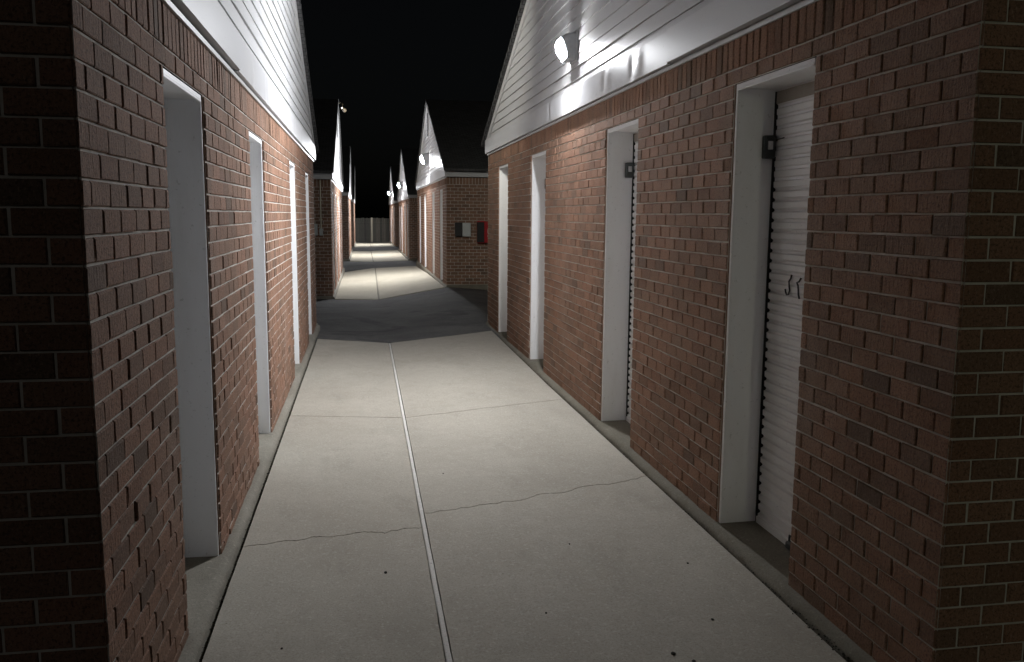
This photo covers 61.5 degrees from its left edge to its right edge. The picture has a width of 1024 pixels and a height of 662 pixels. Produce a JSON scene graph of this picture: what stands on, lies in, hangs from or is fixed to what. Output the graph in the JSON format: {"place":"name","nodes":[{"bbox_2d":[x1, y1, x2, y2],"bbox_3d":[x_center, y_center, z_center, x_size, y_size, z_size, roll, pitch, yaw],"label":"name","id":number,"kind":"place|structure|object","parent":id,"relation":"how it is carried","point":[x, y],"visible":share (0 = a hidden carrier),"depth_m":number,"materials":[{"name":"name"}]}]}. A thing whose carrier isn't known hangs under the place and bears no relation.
{"place":"outdoors","nodes":[
{"label":"outdoors","id":0,"kind":"place"},
{"bbox_2d":[356,240,389,242],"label":"asphalt drive","id":1,"kind":"structure","parent":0,"point":[372,242],"depth_m":68.36,"materials":[{"name":"grey asphalt"}]},
{"bbox_2d":[355,243,393,247],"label":"concrete path","id":2,"kind":"structure","parent":0,"point":[358,245],"depth_m":59.38,"materials":[{"name":"grey concrete"}]},
{"bbox_2d":[352,246,398,250],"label":"asphalt drive","id":3,"kind":"structure","parent":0,"point":[374,248],"depth_m":53.13,"materials":[{"name":"grey asphalt"}]},
{"bbox_2d":[350,250,407,261],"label":"concrete path","id":4,"kind":"structure","parent":0,"point":[376,256],"depth_m":43.69,"materials":[{"name":"grey concrete"}]},
{"bbox_2d":[343,260,415,271],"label":"asphalt drive","id":5,"kind":"structure","parent":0,"point":[348,266],"depth_m":36.06,"materials":[{"name":"grey asphalt"}]},
{"bbox_2d":[335,266,444,299],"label":"concrete path","id":6,"kind":"structure","parent":0,"point":[376,283],"depth_m":24.93,"materials":[{"name":"grey concrete"}]},
{"bbox_2d":[315,287,500,343],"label":"asphalt drive","id":7,"kind":"structure","parent":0,"point":[446,311],"depth_m":16.41,"materials":[{"name":"grey asphalt"}]},
{"bbox_2d":[301,0,520,223],"label":"sky","id":8,"kind":"structure","parent":0,"point":[382,60],"materials":[{"name":"black"}]},
{"bbox_2d":[202,331,846,661],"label":"concrete path","id":9,"kind":"structure","parent":0,"point":[474,554],"depth_m":4.97,"materials":[{"name":"grey concrete"}]},
{"label":"ground","id":10,"kind":"structure","parent":0,"visible":0},
{"bbox_2d":[0,0,319,661],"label":"storage building","id":11,"kind":"structure","parent":10,"relation":"on","point":[159,329],"depth_m":3.05,"materials":[{"name":"brown brick"}]},
{"bbox_2d":[313,99,344,298],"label":"storage building","id":12,"kind":"structure","parent":10,"relation":"on","point":[328,172],"depth_m":21.88,"materials":[{"name":"brown brick"}]},
{"bbox_2d":[314,224,317,234],"bbox_3d":[-4.785,-2.457,20.882,0.139,0.278,0.107,-1,8,-10],"label":"meter box","id":13,"kind":"object","parent":12,"relation":"attached to","point":[316,228],"visible":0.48,"depth_m":20.84,"materials":[{"name":"grey metal"}]},
{"bbox_2d":[319,179,322,235],"bbox_3d":[-4.629,-2.990,20.830,0.082,1.349,0.112,-1,8,-10],"label":"conduit pipe","id":14,"kind":"object","parent":12,"relation":"attached to","point":[320,229],"visible":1,"depth_m":20.84,"materials":[{"name":"grey metal"}]},
{"bbox_2d":[342,146,352,260],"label":"storage building","id":15,"kind":"structure","parent":10,"relation":"on","point":[347,196],"depth_m":40.10,"materials":[{"name":"brown brick"}]},
{"bbox_2d":[351,165,355,246],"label":"storage building","id":16,"kind":"structure","parent":10,"relation":"on","point":[353,200],"depth_m":56.71,"materials":[{"name":"brown brick"}]},
{"bbox_2d":[355,218,389,241],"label":"board fence","id":17,"kind":"object","parent":10,"relation":"on","point":[378,229],"visible":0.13,"depth_m":69.60,"materials":[{"name":"wood"}]},
{"bbox_2d":[388,166,398,246],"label":"storage building","id":18,"kind":"structure","parent":10,"relation":"on","point":[393,202],"depth_m":58.79,"materials":[{"name":"brown brick"}]},
{"bbox_2d":[397,149,418,260],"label":"storage building","id":19,"kind":"structure","parent":10,"relation":"on","point":[408,231],"depth_m":41.97,"materials":[{"name":"brown brick"}]},
{"bbox_2d":[398,181,402,188],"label":"wall light","id":20,"kind":"object","parent":19,"relation":"attached to","point":[400,184],"visible":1,"depth_m":44.76,"materials":[{"name":"white"}]},
{"bbox_2d":[415,99,492,289],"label":"storage building","id":21,"kind":"structure","parent":10,"relation":"on","point":[451,181],"depth_m":23.01,"materials":[{"name":"brown brick"}]},
{"bbox_2d":[420,152,428,165],"bbox_3d":[-2.759,-5.407,27.117,0.264,0.404,0.368,-1,8,-10],"label":"wall light","id":22,"kind":"object","parent":21,"relation":"attached to","point":[424,158],"visible":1,"depth_m":26.96,"materials":[{"name":"white"}]},
{"bbox_2d":[455,222,470,236],"bbox_3d":[-1.242,-2.566,21.757,0.398,0.352,0.128,-1,8,-10],"label":"utility box","id":23,"kind":"object","parent":21,"relation":"attached to","point":[462,229],"visible":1,"depth_m":21.71,"materials":[{"name":"grey metal"}]},
{"bbox_2d":[477,221,487,242],"bbox_3d":[-0.695,-2.510,21.848,0.404,0.556,0.151,-1,8,-10],"label":"extinguisher box","id":24,"kind":"object","parent":21,"relation":"attached to","point":[482,231],"visible":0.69,"depth_m":21.77,"materials":[{"name":"red metal"}]},
{"bbox_2d":[199,332,853,661],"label":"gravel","id":25,"kind":"structure","parent":10,"relation":"on","point":[843,654],"depth_m":4.60,"materials":[{"name":"grey gravel"}]},
{"bbox_2d":[481,0,1023,661],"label":"storage building","id":26,"kind":"structure","parent":10,"relation":"on","point":[757,286],"depth_m":4.24,"materials":[{"name":"brown brick"}]},
{"bbox_2d":[555,30,578,64],"bbox_3d":[0.526,-2.763,8.417,0.193,0.296,0.269,-1,8,-10],"label":"wall light","id":27,"kind":"object","parent":26,"relation":"attached to","point":[567,47],"visible":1,"depth_m":8.31,"materials":[{"name":"white"}]},
{"bbox_2d":[625,133,638,422],"bbox_3d":[1.120,-0.361,7.256,0.137,2.694,0.891,-1,8,-10],"label":"roll up door","id":28,"kind":"structure","parent":26,"relation":"in","point":[630,168],"depth_m":7.61,"materials":[{"name":"white metal"}]},
{"bbox_2d":[755,81,814,550],"bbox_3d":[1.568,-0.012,4.678,0.137,2.694,0.891,-1,8,-10],"label":"roll up door","id":29,"kind":"structure","parent":26,"relation":"in","point":[788,216],"depth_m":4.89,"materials":[{"name":"white metal"}]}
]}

